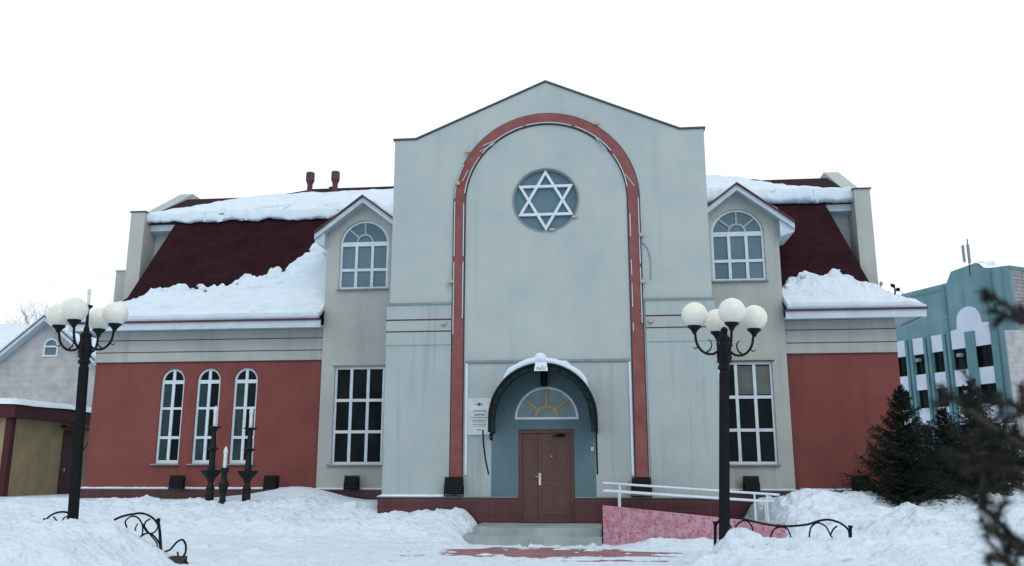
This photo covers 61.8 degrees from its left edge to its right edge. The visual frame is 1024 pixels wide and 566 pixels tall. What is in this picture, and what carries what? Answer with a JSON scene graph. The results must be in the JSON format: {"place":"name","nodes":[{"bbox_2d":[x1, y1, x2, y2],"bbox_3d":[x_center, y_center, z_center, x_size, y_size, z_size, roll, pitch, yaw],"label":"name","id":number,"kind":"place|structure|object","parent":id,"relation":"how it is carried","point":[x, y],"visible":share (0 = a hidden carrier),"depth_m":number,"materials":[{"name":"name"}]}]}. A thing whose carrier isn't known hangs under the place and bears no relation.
{"place":"outdoors","nodes":[
{"label":"outdoors","id":0,"kind":"place"},
{"bbox_2d":[81,242,326,321],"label":"roof snow","id":1,"kind":"structure","parent":0,"point":[296,289],"depth_m":26.89,"materials":[{"name":"white snow"}]},
{"bbox_2d":[0,482,1023,565],"bbox_3d":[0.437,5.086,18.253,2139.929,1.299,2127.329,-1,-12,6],"label":"snow ground","id":2,"kind":"structure","parent":0,"point":[296,526],"depth_m":17.51,"materials":[{"name":"white snow"}]},
{"bbox_2d":[0,288,64,323],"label":"bare tree","id":3,"kind":"object","parent":2,"relation":"on","point":[25,317],"visible":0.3,"depth_m":91.14,"materials":[{"name":"brown plant"}]},
{"bbox_2d":[0,398,91,496],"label":"tan shed","id":4,"kind":"structure","parent":2,"relation":"on","point":[36,441],"depth_m":28.64,"materials":[{"name":"metal"}]},
{"bbox_2d":[57,430,73,493],"bbox_3d":[-15.754,6.575,30.363,0.130,2.620,0.980,-1,-12,6],"label":"door","id":5,"kind":"structure","parent":4,"relation":"in","point":[67,443],"depth_m":30.22,"materials":[{"name":"red paint"}]},
{"bbox_2d":[0,312,95,407],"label":"grey house","id":6,"kind":"structure","parent":2,"relation":"on","point":[37,363],"depth_m":43.81,"materials":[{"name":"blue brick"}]},
{"bbox_2d":[42,338,58,356],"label":"window","id":7,"kind":"structure","parent":6,"relation":"in","point":[50,349],"depth_m":44.01,"materials":[{"name":"white glass"}]},
{"bbox_2d":[43,511,78,520],"bbox_3d":[-7.862,4.253,14.896,0.666,0.561,0.063,-1,-12,6],"label":"garden fence","id":8,"kind":"object","parent":2,"relation":"on","point":[49,516],"visible":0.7,"depth_m":14.94,"materials":[{"name":"black metal"}]},
{"bbox_2d":[46,289,128,519],"bbox_3d":[-7.745,2.474,15.215,1.142,4.840,1.142,-11,-16,42],"label":"street lamp","id":9,"kind":"object","parent":2,"relation":"on","point":[73,311],"visible":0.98,"depth_m":15.33,"materials":[{"name":"black metal"}]},
{"bbox_2d":[114,512,188,563],"bbox_3d":[-6.168,4.442,14.681,1.456,0.990,0.220,-1,-12,6],"label":"garden fence","id":10,"kind":"object","parent":2,"relation":"on","point":[177,559],"visible":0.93,"depth_m":14.70,"materials":[{"name":"black metal"}]},
{"bbox_2d":[201,406,220,500],"bbox_3d":[-7.943,4.611,22.695,0.533,2.690,0.533,-7,-14,28],"label":"lamp candlestick","id":11,"kind":"object","parent":2,"relation":"on","point":[211,474],"visible":0.94,"depth_m":22.58,"materials":[{"name":"grey metal"}]},
{"bbox_2d":[218,447,228,503],"bbox_3d":[-7.448,5.017,22.143,0.283,1.550,0.283,4,-13,-16],"label":"lamp candlestick","id":12,"kind":"object","parent":2,"relation":"on","point":[223,484],"visible":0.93,"depth_m":22.05,"materials":[{"name":"grey metal"}]},
{"bbox_2d":[237,407,257,501],"bbox_3d":[-6.948,4.610,22.589,0.533,2.650,0.533,-7,-14,28],"label":"lamp candlestick","id":13,"kind":"object","parent":2,"relation":"on","point":[247,474],"visible":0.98,"depth_m":22.47,"materials":[{"name":"grey metal"}]},
{"bbox_2d":[68,80,927,534],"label":"synagogue","id":14,"kind":"structure","parent":2,"relation":"on","point":[600,244],"depth_m":22.42,"materials":[{"name":"grey paint"}]},
{"bbox_2d":[149,369,184,464],"bbox_3d":[-10.388,4.047,25.986,0.904,2.901,0.230,-1,-12,6],"label":"window","id":15,"kind":"structure","parent":14,"relation":"in","point":[169,429],"depth_m":26.05,"materials":[{"name":"grey glass"}]},
{"bbox_2d":[168,475,186,489],"bbox_3d":[-9.828,5.866,25.125,0.459,0.432,0.265,0,-12,0],"label":"floodlight","id":16,"kind":"object","parent":14,"relation":"attached to","point":[176,481],"visible":1,"depth_m":25.05,"materials":[{"name":"black metal"}]},
{"bbox_2d":[186,368,220,464],"bbox_3d":[-9.249,4.022,25.869,0.904,2.901,0.230,-1,-12,6],"label":"window","id":17,"kind":"structure","parent":14,"relation":"in","point":[208,392],"depth_m":25.97,"materials":[{"name":"white glass"}]},
{"bbox_2d":[227,368,257,464],"bbox_3d":[-8.085,3.996,25.750,0.904,2.901,0.230,-1,-12,6],"label":"window","id":18,"kind":"structure","parent":14,"relation":"in","point":[246,380],"depth_m":25.85,"materials":[{"name":"white glass"}]},
{"bbox_2d":[147,188,393,223],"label":"roof snow","id":19,"kind":"structure","parent":14,"relation":"on","point":[310,205],"depth_m":28.84,"materials":[{"name":"white snow"}]},
{"bbox_2d":[263,475,280,490],"bbox_3d":[-6.982,5.803,24.833,0.459,0.432,0.265,-3,-12,11],"label":"floodlight","id":20,"kind":"object","parent":14,"relation":"attached to","point":[271,482],"visible":0.92,"depth_m":24.75,"materials":[{"name":"black metal"}]},
{"bbox_2d":[343,475,360,490],"bbox_3d":[-4.578,5.724,24.468,0.459,0.432,0.265,-2,-12,9],"label":"floodlight","id":21,"kind":"object","parent":14,"relation":"attached to","point":[352,482],"visible":1,"depth_m":24.39,"materials":[{"name":"black metal"}]},
{"bbox_2d":[326,367,384,465],"bbox_3d":[-4.556,3.906,25.184,1.668,2.899,0.230,-1,-12,6],"label":"window","id":22,"kind":"structure","parent":14,"relation":"in","point":[357,438],"depth_m":25.25,"materials":[{"name":"black glass"}]},
{"bbox_2d":[336,221,388,290],"bbox_3d":[-4.526,-0.853,26.210,1.588,2.214,0.230,-1,-12,6],"label":"window","id":23,"kind":"structure","parent":14,"relation":"in","point":[364,251],"depth_m":26.27,"materials":[{"name":"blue glass"}]},
{"bbox_2d":[369,199,392,216],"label":"roof snow","id":24,"kind":"structure","parent":14,"relation":"on","point":[384,209],"depth_m":26.28,"materials":[{"name":"white snow"}]},
{"bbox_2d":[444,477,464,495],"bbox_3d":[-1.387,4.872,20.482,0.481,0.452,0.277,-2,-12,8],"label":"floodlight","id":25,"kind":"object","parent":14,"relation":"attached to","point":[453,486],"visible":1,"depth_m":20.40,"materials":[{"name":"black metal"}]},
{"bbox_2d":[81,487,851,496],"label":"ledge snow","id":26,"kind":"structure","parent":14,"relation":"on","point":[428,495],"depth_m":24.52,"materials":[{"name":"white snow"}]},
{"bbox_2d":[468,398,490,434],"bbox_3d":[-0.797,3.265,20.946,0.560,0.880,0.046,-1,-12,6],"label":"wall plaque","id":27,"kind":"object","parent":14,"relation":"attached to","point":[478,408],"depth_m":20.94,"materials":[{"name":"grey"}]},
{"bbox_2d":[534,362,547,370],"bbox_3d":[0.676,1.947,19.960,0.320,0.210,0.065,-1,-12,6],"label":"number plate","id":28,"kind":"object","parent":14,"relation":"attached to","point":[540,366],"visible":1,"depth_m":19.95,"materials":[{"name":"white"}]},
{"bbox_2d":[541,371,547,386],"bbox_3d":[0.786,2.288,20.863,0.170,0.484,0.297,-1,-12,6],"label":"wall lantern","id":29,"kind":"object","parent":14,"relation":"attached to","point":[544,378],"depth_m":20.73,"materials":[{"name":"black metal"}]},
{"bbox_2d":[503,353,587,385],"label":"canopy snow","id":30,"kind":"structure","parent":14,"relation":"on","point":[539,357],"depth_m":20.03,"materials":[{"name":"white snow"}]},
{"bbox_2d":[512,168,578,231],"bbox_3d":[0.866,-2.128,22.006,1.720,1.720,0.210,-1,-12,6],"label":"star window","id":31,"kind":"structure","parent":14,"relation":"in","point":[544,200],"depth_m":22.06,"materials":[{"name":"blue glass"}]},
{"bbox_2d":[518,429,574,522],"bbox_3d":[0.836,4.646,20.638,1.360,2.200,0.350,-1,-12,6],"label":"door","id":32,"kind":"structure","parent":14,"relation":"in","point":[546,461],"depth_m":20.57,"materials":[{"name":"brown wood"}]},
{"bbox_2d":[631,477,651,496],"bbox_3d":[3.026,4.770,20.009,0.481,0.452,0.277,-1,-12,4],"label":"floodlight","id":33,"kind":"object","parent":14,"relation":"attached to","point":[642,480],"visible":0.76,"depth_m":19.93,"materials":[{"name":"black metal"}]},
{"bbox_2d":[711,210,768,282],"bbox_3d":[6.613,-1.100,25.065,1.588,2.214,0.230,-1,-12,6],"label":"window","id":34,"kind":"structure","parent":14,"relation":"in","point":[737,236],"depth_m":25.12,"materials":[{"name":"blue glass"}]},
{"bbox_2d":[717,362,780,465],"bbox_3d":[6.583,3.658,24.040,1.668,2.899,0.230,-1,-12,6],"label":"window","id":35,"kind":"structure","parent":14,"relation":"in","point":[753,439],"depth_m":24.09,"materials":[{"name":"black glass"}]},
{"bbox_2d":[742,476,759,491],"bbox_3d":[6.519,5.478,23.328,0.459,0.432,0.265,0,-12,0],"label":"floodlight","id":36,"kind":"object","parent":14,"relation":"attached to","point":[751,483],"visible":0.97,"depth_m":23.25,"materials":[{"name":"black metal"}]},
{"bbox_2d":[706,175,853,204],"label":"roof snow","id":37,"kind":"structure","parent":14,"relation":"on","point":[768,192],"depth_m":26.76,"materials":[{"name":"white snow"}]},
{"bbox_2d":[851,475,869,490],"bbox_3d":[9.436,5.428,23.148,0.481,0.452,0.277,0,-12,1],"label":"floodlight","id":38,"kind":"object","parent":14,"relation":"attached to","point":[859,476],"visible":0.27,"depth_m":23.10,"materials":[{"name":"black"}]},
{"bbox_2d":[464,523,601,546],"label":"entrance steps","id":39,"kind":"structure","parent":2,"relation":"on","point":[548,534],"depth_m":18.31,"materials":[{"name":"grey concrete"}]},
{"bbox_2d":[603,482,785,545],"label":"wheelchair ramp","id":40,"kind":"structure","parent":2,"relation":"on","point":[623,525],"depth_m":17.88,"materials":[{"name":"pink stone"}]},
{"bbox_2d":[681,298,766,540],"bbox_3d":[3.573,2.458,14.001,1.141,4.362,1.141,12,-17,-44],"label":"street lamp","id":41,"kind":"object","parent":2,"relation":"on","point":[730,313],"visible":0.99,"depth_m":14.12,"materials":[{"name":"black metal"}]},
{"bbox_2d":[713,516,852,544],"bbox_3d":[4.310,4.056,13.628,2.185,0.655,0.072,-1,-12,6],"label":"garden fence","id":42,"kind":"object","parent":2,"relation":"on","point":[813,523],"visible":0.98,"depth_m":13.65,"materials":[{"name":"black metal"}]},
{"bbox_2d":[890,284,899,294],"bbox_3d":[15.980,4.415,35.395,0.883,8.976,0.199,-3,-13,13],"label":"lamp on mast","id":43,"kind":"object","parent":2,"relation":"on","point":[893,286],"visible":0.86,"depth_m":36.23,"materials":[{"name":"black metal"}]},
{"bbox_2d":[832,383,971,506],"bbox_3d":[9.491,4.141,21.294,3.331,3.291,2.926,-9,-15,35],"label":"spruce tree","id":44,"kind":"object","parent":2,"relation":"on","point":[917,484],"visible":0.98,"depth_m":20.91,"materials":[{"name":"green plant"}]},
{"bbox_2d":[896,261,1023,480],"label":"teal office building","id":45,"kind":"structure","parent":2,"relation":"on","point":[936,347],"depth_m":72.71,"materials":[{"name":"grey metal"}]},
{"bbox_2d":[898,357,907,376],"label":"window","id":46,"kind":"structure","parent":45,"relation":"in","point":[902,361],"depth_m":78.00,"materials":[{"name":"black glass"}]},
{"bbox_2d":[916,354,925,374],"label":"window","id":47,"kind":"structure","parent":45,"relation":"in","point":[921,369],"depth_m":76.17,"materials":[{"name":"black glass"}]},
{"bbox_2d":[919,390,928,408],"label":"window","id":48,"kind":"structure","parent":45,"relation":"in","point":[923,393],"depth_m":75.61,"materials":[{"name":"black glass"}]},
{"bbox_2d":[923,426,932,443],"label":"window","id":49,"kind":"structure","parent":45,"relation":"in","point":[923,426],"depth_m":74.93,"materials":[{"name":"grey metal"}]},
{"bbox_2d":[934,352,944,372],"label":"window","id":50,"kind":"structure","parent":45,"relation":"in","point":[939,357],"depth_m":74.44,"materials":[{"name":"black glass"}]},
{"bbox_2d":[938,388,947,406],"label":"window","id":51,"kind":"structure","parent":45,"relation":"in","point":[940,392],"depth_m":73.93,"materials":[{"name":"black glass"}]},
{"bbox_2d":[961,239,970,275],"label":"roof antenna","id":52,"kind":"object","parent":45,"relation":"on","point":[968,253],"visible":1,"depth_m":71.36,"materials":[{"name":"grey metal"}]},
{"bbox_2d":[954,345,993,369],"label":"window","id":53,"kind":"structure","parent":45,"relation":"in","point":[984,353],"depth_m":70.89,"materials":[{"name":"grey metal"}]},
{"bbox_2d":[958,383,996,403],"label":"window","id":54,"kind":"structure","parent":45,"relation":"in","point":[990,387],"depth_m":70.14,"materials":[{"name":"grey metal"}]},
{"bbox_2d":[918,406,1007,497],"bbox_3d":[11.483,4.617,22.762,2.129,2.689,2.861,1,-12,-6],"label":"spruce tree","id":55,"kind":"object","parent":2,"relation":"on","point":[941,433],"visible":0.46,"depth_m":22.47,"materials":[{"name":"green plant"}]},
{"bbox_2d":[924,284,1023,565],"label":"fir tree","id":56,"kind":"object","parent":2,"relation":"on","point":[1013,546],"visible":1,"depth_m":1.54,"materials":[{"name":"green plant"}]},
{"bbox_2d":[932,378,1023,491],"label":"spruce tree","id":57,"kind":"object","parent":2,"relation":"on","point":[969,422],"visible":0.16,"depth_m":24.76,"materials":[{"name":"green plant"}]},
{"bbox_2d":[960,442,1013,495],"bbox_3d":[12.577,5.161,23.257,1.931,1.804,1.736,9,-15,-35],"label":"spruce tree","id":58,"kind":"object","parent":2,"relation":"on","point":[1005,489],"visible":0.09,"depth_m":22.88,"materials":[{"name":"green plant"}]},
{"bbox_2d":[991,396,1023,481],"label":"bare tree","id":59,"kind":"object","parent":2,"relation":"on","point":[1012,423],"visible":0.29,"depth_m":47.97,"materials":[{"name":"plant"}]},
{"bbox_2d":[1004,330,1023,473],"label":"pale annex","id":60,"kind":"object","parent":2,"relation":"on","point":[1014,339],"visible":0.71,"depth_m":61.79,"materials":[{"name":"grey metal"}]},
{"bbox_2d":[0,0,1023,323],"label":"sky","id":61,"kind":"structure","parent":0,"point":[110,109],"materials":[{"name":"white"}]},
{"bbox_2d":[389,547,683,561],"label":"paving","id":62,"kind":"structure","parent":0,"point":[539,553],"depth_m":16.48,"materials":[{"name":"red brick"}]},
{"bbox_2d":[782,268,925,308],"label":"roof snow","id":63,"kind":"structure","parent":0,"point":[834,288],"depth_m":24.51,"materials":[{"name":"white snow"}]}
]}

